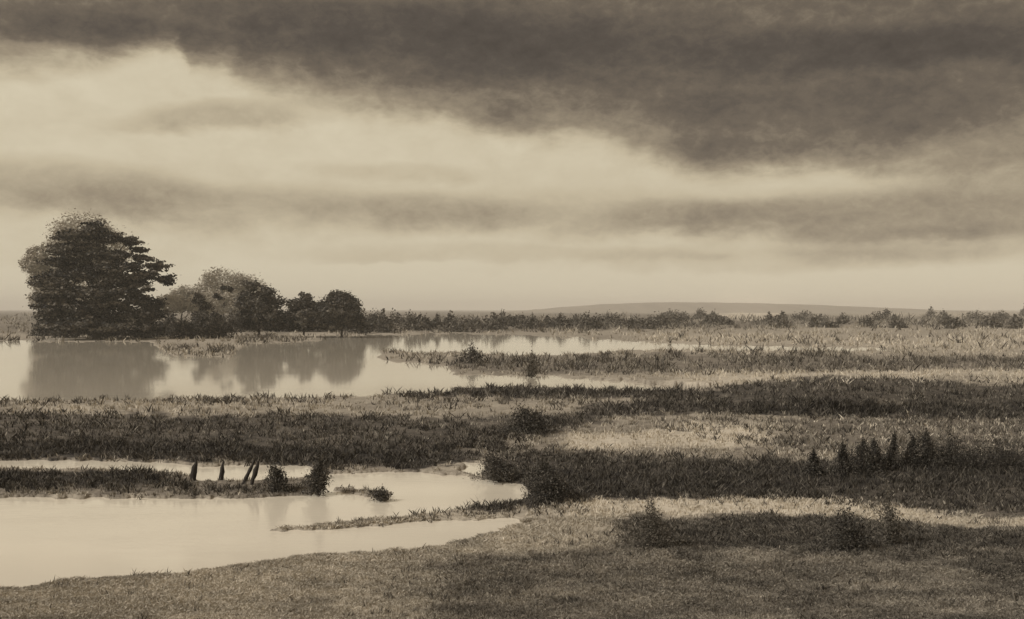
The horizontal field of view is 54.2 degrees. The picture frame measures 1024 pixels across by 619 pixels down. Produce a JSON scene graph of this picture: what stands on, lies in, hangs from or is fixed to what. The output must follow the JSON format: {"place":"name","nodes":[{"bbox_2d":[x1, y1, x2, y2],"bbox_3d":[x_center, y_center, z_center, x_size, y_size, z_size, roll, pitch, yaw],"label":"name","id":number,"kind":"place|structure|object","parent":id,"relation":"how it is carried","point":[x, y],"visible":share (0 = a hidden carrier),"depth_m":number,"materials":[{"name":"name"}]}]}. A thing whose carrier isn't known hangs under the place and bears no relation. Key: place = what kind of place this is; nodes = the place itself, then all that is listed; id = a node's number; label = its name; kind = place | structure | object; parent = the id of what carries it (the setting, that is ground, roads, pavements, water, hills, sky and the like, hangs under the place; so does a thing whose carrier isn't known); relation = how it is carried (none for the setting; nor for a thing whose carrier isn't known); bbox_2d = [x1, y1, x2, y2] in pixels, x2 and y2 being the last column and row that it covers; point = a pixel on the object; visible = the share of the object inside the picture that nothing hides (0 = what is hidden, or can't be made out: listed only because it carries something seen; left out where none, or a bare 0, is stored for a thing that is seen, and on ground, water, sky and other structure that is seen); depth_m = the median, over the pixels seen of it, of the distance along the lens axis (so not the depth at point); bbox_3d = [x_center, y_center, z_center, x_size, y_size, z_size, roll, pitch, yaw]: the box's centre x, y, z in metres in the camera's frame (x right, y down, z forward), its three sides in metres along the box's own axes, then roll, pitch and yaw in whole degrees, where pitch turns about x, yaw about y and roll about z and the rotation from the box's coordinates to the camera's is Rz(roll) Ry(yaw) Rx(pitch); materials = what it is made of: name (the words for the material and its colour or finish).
{"place":"outdoors","nodes":[
{"label":"outdoors","id":0,"kind":"place"},
{"bbox_2d":[0,460,530,587],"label":"pool water","id":1,"kind":"structure","parent":0,"point":[44,539],"depth_m":23.35,"materials":[{"name":"beige liquid"}]},
{"bbox_2d":[190,459,197,480],"bbox_3d":[-9.221,4.802,28.898,0.279,0.956,0.208,0,0,0],"label":"marsh stake","id":2,"kind":"object","parent":1,"relation":"in","point":[193,474],"visible":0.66,"depth_m":28.84,"materials":[{"name":"black wood"}]},
{"bbox_2d":[218,460,224,479],"bbox_3d":[-8.511,4.850,29.232,0.232,0.875,0.203,0,0,0],"label":"marsh stake","id":3,"kind":"object","parent":1,"relation":"in","point":[221,473],"visible":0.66,"depth_m":29.19,"materials":[{"name":"black wood"}]},
{"bbox_2d":[242,460,254,483],"bbox_3d":[-7.539,4.771,28.245,0.555,1.058,0.137,0,0,0],"label":"marsh stake","id":4,"kind":"object","parent":1,"relation":"in","point":[246,476],"visible":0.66,"depth_m":28.21,"materials":[{"name":"black wood"}]},
{"bbox_2d":[250,461,258,484],"bbox_3d":[-7.299,4.775,28.144,0.374,1.020,0.152,0,0,0],"label":"marsh stake","id":5,"kind":"object","parent":1,"relation":"in","point":[255,472],"visible":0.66,"depth_m":28.10,"materials":[{"name":"black wood"}]},
{"bbox_2d":[0,333,885,400],"bbox_3d":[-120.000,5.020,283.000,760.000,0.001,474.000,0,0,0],"label":"lake water","id":6,"kind":"structure","parent":0,"point":[354,365],"depth_m":85.09,"materials":[{"name":"beige liquid"}]},
{"bbox_2d":[0,310,1023,618],"bbox_3d":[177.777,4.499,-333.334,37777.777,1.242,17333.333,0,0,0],"label":"ground","id":7,"kind":"structure","parent":0,"point":[448,468],"depth_m":44.00,"materials":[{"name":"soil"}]},
{"bbox_2d":[18,245,57,320],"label":"pale tree","id":8,"kind":"object","parent":7,"relation":"on","point":[30,266],"visible":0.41,"depth_m":296.57,"materials":[{"name":"grey plant"}]},
{"bbox_2d":[27,319,52,335],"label":"shore bush","id":9,"kind":"object","parent":7,"relation":"on","point":[37,324],"visible":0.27,"depth_m":185.08,"materials":[{"name":"black plant"}]},
{"bbox_2d":[45,322,87,337],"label":"shore bush","id":10,"kind":"object","parent":7,"relation":"on","point":[68,335],"visible":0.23,"depth_m":173.91,"materials":[{"name":"black plant"}]},
{"bbox_2d":[37,207,138,312],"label":"pale tree","id":11,"kind":"object","parent":7,"relation":"on","point":[62,224],"visible":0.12,"depth_m":296.40,"materials":[{"name":"grey plant"}]},
{"bbox_2d":[25,219,177,338],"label":"spreading tree","id":12,"kind":"object","parent":7,"relation":"on","point":[96,318],"visible":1,"depth_m":163.71,"materials":[{"name":"black plant"}]},
{"bbox_2d":[89,310,128,337],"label":"shore bush","id":13,"kind":"object","parent":7,"relation":"on","point":[109,334],"visible":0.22,"depth_m":173.57,"materials":[{"name":"black plant"}]},
{"bbox_2d":[124,307,158,337],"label":"shore bush","id":14,"kind":"object","parent":7,"relation":"on","point":[134,333],"visible":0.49,"depth_m":171.53,"materials":[{"name":"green plant"}]},
{"bbox_2d":[147,319,174,336],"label":"shore bush","id":15,"kind":"object","parent":7,"relation":"on","point":[161,330],"visible":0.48,"depth_m":179.06,"materials":[{"name":"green plant"}]},
{"bbox_2d":[157,307,180,334],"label":"shore bush","id":16,"kind":"object","parent":7,"relation":"on","point":[172,325],"visible":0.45,"depth_m":192.57,"materials":[{"name":"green plant"}]},
{"bbox_2d":[155,284,212,322],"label":"pale tree","id":17,"kind":"object","parent":7,"relation":"on","point":[176,300],"visible":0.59,"depth_m":317.58,"materials":[{"name":"grey plant"}]},
{"bbox_2d":[167,316,204,338],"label":"shore bush","id":18,"kind":"object","parent":7,"relation":"on","point":[185,329],"visible":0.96,"depth_m":169.42,"materials":[{"name":"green plant"}]},
{"bbox_2d":[180,312,212,335],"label":"shore bush","id":19,"kind":"object","parent":7,"relation":"on","point":[192,322],"visible":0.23,"depth_m":188.58,"materials":[{"name":"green plant"}]},
{"bbox_2d":[189,284,234,329],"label":"tree","id":20,"kind":"object","parent":7,"relation":"on","point":[203,308],"visible":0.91,"depth_m":181.17,"materials":[{"name":"grey plant"}]},
{"bbox_2d":[193,309,241,338],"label":"shore bush","id":21,"kind":"object","parent":7,"relation":"on","point":[218,327],"visible":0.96,"depth_m":170.82,"materials":[{"name":"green plant"}]},
{"bbox_2d":[185,266,272,319],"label":"pale tree","id":22,"kind":"object","parent":7,"relation":"on","point":[210,284],"visible":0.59,"depth_m":318.74,"materials":[{"name":"grey plant"}]},
{"bbox_2d":[223,305,251,331],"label":"shore bush","id":23,"kind":"object","parent":7,"relation":"on","point":[230,318],"visible":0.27,"depth_m":219.45,"materials":[{"name":"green plant"}]},
{"bbox_2d":[230,279,288,334],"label":"tree","id":24,"kind":"object","parent":7,"relation":"on","point":[265,305],"visible":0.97,"depth_m":176.20,"materials":[{"name":"black plant"}]},
{"bbox_2d":[255,456,294,491],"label":"rounded bush","id":25,"kind":"object","parent":7,"relation":"on","point":[277,477],"visible":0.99,"depth_m":27.13,"materials":[{"name":"black plant"}]},
{"bbox_2d":[276,291,326,336],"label":"tree","id":26,"kind":"object","parent":7,"relation":"on","point":[304,311],"visible":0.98,"depth_m":177.80,"materials":[{"name":"black plant"}]},
{"bbox_2d":[280,319,323,331],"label":"shore bush","id":27,"kind":"object","parent":7,"relation":"on","point":[316,329],"visible":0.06,"depth_m":219.91,"materials":[{"name":"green plant"}]},
{"bbox_2d":[301,438,332,495],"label":"ragged bush","id":28,"kind":"object","parent":7,"relation":"on","point":[320,482],"visible":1,"depth_m":26.95,"materials":[{"name":"black plant"}]},
{"bbox_2d":[314,289,367,336],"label":"tree","id":29,"kind":"object","parent":7,"relation":"on","point":[336,307],"visible":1,"depth_m":178.12,"materials":[{"name":"black plant"}]},
{"bbox_2d":[345,318,374,333],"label":"shore bush","id":30,"kind":"object","parent":7,"relation":"on","point":[355,330],"visible":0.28,"depth_m":207.03,"materials":[{"name":"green plant"}]},
{"bbox_2d":[364,308,381,330],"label":"shore bush","id":31,"kind":"object","parent":7,"relation":"on","point":[370,322],"visible":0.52,"depth_m":223.05,"materials":[{"name":"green plant"}]},
{"bbox_2d":[370,485,396,501],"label":"ragged bush","id":32,"kind":"object","parent":7,"relation":"on","point":[380,495],"visible":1,"depth_m":26.09,"materials":[{"name":"black plant"}]},
{"bbox_2d":[373,308,401,332],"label":"hedge bush","id":33,"kind":"object","parent":7,"relation":"on","point":[384,325],"visible":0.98,"depth_m":213.77,"materials":[{"name":"grey plant"}]},
{"bbox_2d":[387,308,405,326],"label":"hedge bush","id":34,"kind":"object","parent":7,"relation":"on","point":[397,319],"visible":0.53,"depth_m":274.35,"materials":[{"name":"grey plant"}]},
{"bbox_2d":[396,309,433,330],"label":"hedge bush","id":35,"kind":"object","parent":7,"relation":"on","point":[413,323],"visible":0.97,"depth_m":234.58,"materials":[{"name":"grey plant"}]},
{"bbox_2d":[417,313,438,329],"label":"hedge bush","id":36,"kind":"object","parent":7,"relation":"on","point":[427,320],"visible":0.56,"depth_m":238.17,"materials":[{"name":"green plant"}]},
{"bbox_2d":[431,312,447,329],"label":"hedge bush","id":37,"kind":"object","parent":7,"relation":"on","point":[436,321],"visible":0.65,"depth_m":241.14,"materials":[{"name":"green plant"}]},
{"bbox_2d":[442,310,457,324],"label":"hedge bush","id":38,"kind":"object","parent":7,"relation":"on","point":[450,318],"visible":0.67,"depth_m":283.92,"materials":[{"name":"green plant"}]},
{"bbox_2d":[434,317,489,331],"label":"hedge bush","id":39,"kind":"object","parent":7,"relation":"on","point":[458,326],"visible":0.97,"depth_m":220.48,"materials":[{"name":"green plant"}]},
{"bbox_2d":[455,342,488,363],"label":"rounded bush","id":40,"kind":"object","parent":7,"relation":"on","point":[473,353],"visible":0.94,"depth_m":91.84,"materials":[{"name":"grey plant"}]},
{"bbox_2d":[462,315,488,328],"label":"hedge bush","id":41,"kind":"object","parent":7,"relation":"on","point":[477,322],"visible":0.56,"depth_m":258.96,"materials":[{"name":"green plant"}]},
{"bbox_2d":[462,446,523,484],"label":"rounded bush","id":42,"kind":"object","parent":7,"relation":"on","point":[499,470],"visible":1,"depth_m":29.03,"materials":[{"name":"black plant"}]},
{"bbox_2d":[477,312,512,329],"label":"hedge bush","id":43,"kind":"object","parent":7,"relation":"on","point":[496,324],"visible":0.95,"depth_m":241.99,"materials":[{"name":"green plant"}]},
{"bbox_2d":[499,309,517,325],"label":"hedge bush","id":44,"kind":"object","parent":7,"relation":"on","point":[509,318],"visible":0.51,"depth_m":297.38,"materials":[{"name":"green plant"}]},
{"bbox_2d":[0,511,1023,618],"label":"turf","id":45,"kind":"structure","parent":7,"relation":"on","point":[942,595],"depth_m":17.39,"materials":[{"name":"brown plant"}]},
{"bbox_2d":[0,372,1023,564],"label":"heather","id":46,"kind":"object","parent":7,"relation":"on","point":[704,482],"visible":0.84,"depth_m":32.87,"materials":[{"name":"black plant"}]},
{"bbox_2d":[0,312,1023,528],"bbox_3d":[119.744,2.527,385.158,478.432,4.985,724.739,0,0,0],"label":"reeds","id":47,"kind":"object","parent":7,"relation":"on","point":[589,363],"visible":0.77,"depth_m":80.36,"materials":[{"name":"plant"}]},
{"bbox_2d":[0,330,1023,531],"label":"pale grass","id":48,"kind":"structure","parent":7,"relation":"on","point":[683,504],"depth_m":41.62,"materials":[{"name":"beige plant"}]},
{"bbox_2d":[512,312,527,325],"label":"hedge bush","id":49,"kind":"object","parent":7,"relation":"on","point":[519,318],"visible":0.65,"depth_m":299.04,"materials":[{"name":"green plant"}]},
{"bbox_2d":[512,312,547,328],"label":"hedge bush","id":50,"kind":"object","parent":7,"relation":"on","point":[531,321],"visible":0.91,"depth_m":252.79,"materials":[{"name":"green plant"}]},
{"bbox_2d":[523,346,540,377],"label":"upright bush","id":51,"kind":"object","parent":7,"relation":"on","point":[531,370],"visible":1,"depth_m":73.65,"materials":[{"name":"black plant"}]},
{"bbox_2d":[496,402,576,435],"bbox_3d":[0.763,4.333,39.868,3.146,1.352,3.255,0,0,-45],"label":"rounded bush","id":52,"kind":"object","parent":7,"relation":"on","point":[532,422],"visible":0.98,"depth_m":39.67,"materials":[{"name":"black plant"}]},
{"bbox_2d":[517,448,578,502],"bbox_3d":[0.954,4.263,25.772,1.590,1.459,1.686,0,0,41],"label":"ragged bush","id":53,"kind":"object","parent":7,"relation":"on","point":[551,486],"visible":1,"depth_m":25.59,"materials":[{"name":"black plant"}]},
{"bbox_2d":[543,314,558,326],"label":"hedge bush","id":54,"kind":"object","parent":7,"relation":"on","point":[547,319],"visible":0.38,"depth_m":274.30,"materials":[{"name":"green plant"}]},
{"bbox_2d":[544,312,578,328],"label":"hedge bush","id":55,"kind":"object","parent":7,"relation":"on","point":[559,321],"visible":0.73,"depth_m":258.36,"materials":[{"name":"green plant"}]},
{"bbox_2d":[565,313,582,324],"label":"hedge bush","id":56,"kind":"object","parent":7,"relation":"on","point":[575,319],"visible":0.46,"depth_m":315.15,"materials":[{"name":"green plant"}]},
{"bbox_2d":[575,309,607,328],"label":"hedge bush","id":57,"kind":"object","parent":7,"relation":"on","point":[594,322],"visible":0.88,"depth_m":254.71,"materials":[{"name":"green plant"}]},
{"bbox_2d":[596,309,615,323],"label":"hedge bush","id":58,"kind":"object","parent":7,"relation":"on","point":[607,314],"visible":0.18,"depth_m":321.93,"materials":[{"name":"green plant"}]},
{"bbox_2d":[581,312,636,326],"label":"hedge bush","id":59,"kind":"object","parent":7,"relation":"on","point":[616,317],"visible":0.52,"depth_m":288.05,"materials":[{"name":"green plant"}]},
{"bbox_2d":[617,317,652,327],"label":"hedge bush","id":60,"kind":"object","parent":7,"relation":"on","point":[632,321],"visible":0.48,"depth_m":265.56,"materials":[{"name":"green plant"}]},
{"bbox_2d":[610,487,693,549],"bbox_3d":[2.721,4.103,19.639,1.431,1.281,1.456,0,0,-44],"label":"upright bush","id":61,"kind":"object","parent":7,"relation":"on","point":[648,524],"visible":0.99,"depth_m":19.55,"materials":[{"name":"black plant"}]},
{"bbox_2d":[630,311,673,328],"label":"hedge bush","id":62,"kind":"object","parent":7,"relation":"on","point":[655,323],"visible":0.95,"depth_m":254.59,"materials":[{"name":"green plant"}]},
{"bbox_2d":[645,314,692,325],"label":"hedge bush","id":63,"kind":"object","parent":7,"relation":"on","point":[675,322],"visible":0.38,"depth_m":306.16,"materials":[{"name":"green plant"}]},
{"bbox_2d":[670,311,685,320],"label":"hedge bush","id":64,"kind":"object","parent":7,"relation":"on","point":[681,316],"visible":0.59,"depth_m":401.17,"materials":[{"name":"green plant"}]},
{"bbox_2d":[692,310,702,318],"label":"hedge bush","id":65,"kind":"object","parent":7,"relation":"on","point":[697,314],"visible":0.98,"depth_m":495.47,"materials":[{"name":"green plant"}]},
{"bbox_2d":[701,311,712,322],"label":"hedge bush","id":66,"kind":"object","parent":7,"relation":"on","point":[706,317],"visible":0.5,"depth_m":334.92,"materials":[{"name":"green plant"}]},
{"bbox_2d":[701,314,720,324],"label":"hedge bush","id":67,"kind":"object","parent":7,"relation":"on","point":[715,318],"visible":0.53,"depth_m":325.73,"materials":[{"name":"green plant"}]},
{"bbox_2d":[714,316,734,324],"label":"hedge bush","id":68,"kind":"object","parent":7,"relation":"on","point":[726,320],"visible":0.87,"depth_m":321.21,"materials":[{"name":"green plant"}]},
{"bbox_2d":[760,312,776,323],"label":"hedge bush","id":69,"kind":"object","parent":7,"relation":"on","point":[767,316],"visible":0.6,"depth_m":346.63,"materials":[{"name":"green plant"}]},
{"bbox_2d":[774,310,786,321],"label":"hedge bush","id":70,"kind":"object","parent":7,"relation":"on","point":[782,313],"visible":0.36,"depth_m":361.73,"materials":[{"name":"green plant"}]},
{"bbox_2d":[769,315,793,327],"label":"hedge bush","id":71,"kind":"object","parent":7,"relation":"on","point":[780,322],"visible":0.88,"depth_m":272.83,"materials":[{"name":"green plant"}]},
{"bbox_2d":[791,310,811,320],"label":"hedge bush","id":72,"kind":"object","parent":7,"relation":"on","point":[799,317],"visible":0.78,"depth_m":448.09,"materials":[{"name":"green plant"}]},
{"bbox_2d":[795,446,825,474],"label":"conical shrub","id":73,"kind":"object","parent":7,"relation":"on","point":[814,463],"visible":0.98,"depth_m":28.56,"materials":[{"name":"black plant"}]},
{"bbox_2d":[809,318,819,326],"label":"hedge bush","id":74,"kind":"object","parent":7,"relation":"on","point":[813,322],"visible":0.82,"depth_m":281.38,"materials":[{"name":"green plant"}]},
{"bbox_2d":[817,320,839,327],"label":"hedge bush","id":75,"kind":"object","parent":7,"relation":"on","point":[829,324],"visible":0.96,"depth_m":271.33,"materials":[{"name":"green plant"}]},
{"bbox_2d":[837,312,846,323],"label":"hedge bush","id":76,"kind":"object","parent":7,"relation":"on","point":[841,319],"visible":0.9,"depth_m":335.53,"materials":[{"name":"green plant"}]},
{"bbox_2d":[826,438,862,476],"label":"conical shrub","id":77,"kind":"object","parent":7,"relation":"on","point":[842,455],"visible":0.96,"depth_m":28.47,"materials":[{"name":"black plant"}]},
{"bbox_2d":[811,494,889,552],"bbox_3d":[6.439,4.160,19.334,1.580,1.123,1.390,0,0,0],"label":"ragged bush","id":78,"kind":"object","parent":7,"relation":"on","point":[848,526],"visible":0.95,"depth_m":19.22,"materials":[{"name":"black plant"}]},
{"bbox_2d":[830,437,899,476],"bbox_3d":[10.124,4.223,28.638,1.596,1.196,1.681,0,0,-29],"label":"conical shrub","id":79,"kind":"object","parent":7,"relation":"on","point":[863,448],"visible":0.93,"depth_m":28.64,"materials":[{"name":"black plant"}]},
{"bbox_2d":[857,315,874,325],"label":"hedge bush","id":80,"kind":"object","parent":7,"relation":"on","point":[867,321],"visible":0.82,"depth_m":294.52,"materials":[{"name":"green plant"}]},
{"bbox_2d":[852,436,898,472],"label":"conical shrub","id":81,"kind":"object","parent":7,"relation":"on","point":[877,448],"visible":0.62,"depth_m":29.14,"materials":[{"name":"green plant"}]},
{"bbox_2d":[872,311,890,320],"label":"hedge bush","id":82,"kind":"object","parent":7,"relation":"on","point":[880,317],"visible":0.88,"depth_m":404.80,"materials":[{"name":"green plant"}]},
{"bbox_2d":[865,481,913,545],"bbox_3d":[7.537,4.091,19.961,0.896,1.343,0.819,0,0,28],"label":"upright bush","id":83,"kind":"object","parent":7,"relation":"on","point":[895,524],"visible":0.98,"depth_m":19.93,"materials":[{"name":"black plant"}]},
{"bbox_2d":[880,426,905,469],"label":"conical shrub","id":84,"kind":"object","parent":7,"relation":"on","point":[890,453],"visible":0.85,"depth_m":29.66,"materials":[{"name":"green plant"}]},
{"bbox_2d":[884,319,907,327],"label":"hedge bush","id":85,"kind":"object","parent":7,"relation":"on","point":[894,322],"visible":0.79,"depth_m":266.81,"materials":[{"name":"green plant"}]},
{"bbox_2d":[894,435,929,468],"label":"conical shrub","id":86,"kind":"object","parent":7,"relation":"on","point":[911,458],"visible":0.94,"depth_m":29.92,"materials":[{"name":"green plant"}]},
{"bbox_2d":[922,306,937,316],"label":"hedge bush","id":87,"kind":"object","parent":7,"relation":"on","point":[930,312],"visible":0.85,"depth_m":582.75,"materials":[{"name":"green plant"}]},
{"bbox_2d":[900,426,964,468],"bbox_3d":[12.529,4.165,30.074,1.850,1.320,1.425,0,0,0],"label":"conical shrub","id":88,"kind":"object","parent":7,"relation":"on","point":[927,445],"visible":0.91,"depth_m":29.95,"materials":[{"name":"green plant"}]},
{"bbox_2d":[936,310,954,320],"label":"hedge bush","id":89,"kind":"object","parent":7,"relation":"on","point":[943,316],"visible":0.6,"depth_m":397.96,"materials":[{"name":"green plant"}]},
{"bbox_2d":[892,415,1004,471],"bbox_3d":[13.122,4.006,30.328,3.586,1.664,2.558,0,0,0],"label":"shrub","id":90,"kind":"object","parent":7,"relation":"on","point":[950,448],"visible":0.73,"depth_m":30.06,"materials":[{"name":"black plant"}]},
{"bbox_2d":[942,315,963,328],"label":"hedge bush","id":91,"kind":"object","parent":7,"relation":"on","point":[950,323],"visible":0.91,"depth_m":253.97,"materials":[{"name":"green plant"}]},
{"bbox_2d":[916,431,1023,475],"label":"shrub","id":92,"kind":"object","parent":7,"relation":"on","point":[982,462],"visible":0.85,"depth_m":29.66,"materials":[{"name":"black plant"}]},
{"bbox_2d":[962,310,984,320],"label":"hedge bush","id":93,"kind":"object","parent":7,"relation":"on","point":[970,316],"visible":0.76,"depth_m":439.95,"materials":[{"name":"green plant"}]},
{"bbox_2d":[977,315,990,325],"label":"hedge bush","id":94,"kind":"object","parent":7,"relation":"on","point":[986,318],"visible":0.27,"depth_m":292.39,"materials":[{"name":"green plant"}]},
{"bbox_2d":[981,314,1004,327],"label":"hedge bush","id":95,"kind":"object","parent":7,"relation":"on","point":[992,321],"visible":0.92,"depth_m":273.69,"materials":[{"name":"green plant"}]},
{"bbox_2d":[963,430,1023,474],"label":"shrub","id":96,"kind":"object","parent":7,"relation":"on","point":[1008,461],"visible":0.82,"depth_m":29.62,"materials":[{"name":"black plant"}]},
{"bbox_2d":[993,310,1008,321],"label":"hedge bush","id":97,"kind":"object","parent":7,"relation":"on","point":[1001,315],"visible":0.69,"depth_m":403.69,"materials":[{"name":"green plant"}]},
{"bbox_2d":[1002,321,1023,328],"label":"hedge bush","id":98,"kind":"object","parent":7,"relation":"on","point":[1015,324],"visible":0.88,"depth_m":258.94,"materials":[{"name":"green plant"}]},
{"bbox_2d":[1006,317,1023,325],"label":"hedge bush","id":99,"kind":"object","parent":7,"relation":"on","point":[1018,319],"visible":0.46,"depth_m":278.78,"materials":[{"name":"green plant"}]},
{"bbox_2d":[0,0,1023,309],"label":"sky","id":100,"kind":"structure","parent":0,"point":[395,154],"materials":[{"name":"beige"}]},
{"bbox_2d":[513,302,1017,312],"bbox_3d":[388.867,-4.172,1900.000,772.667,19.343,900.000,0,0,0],"label":"hill","id":101,"kind":"structure","parent":0,"point":[687,307],"depth_m":1556.32,"materials":[{"name":"grey"}]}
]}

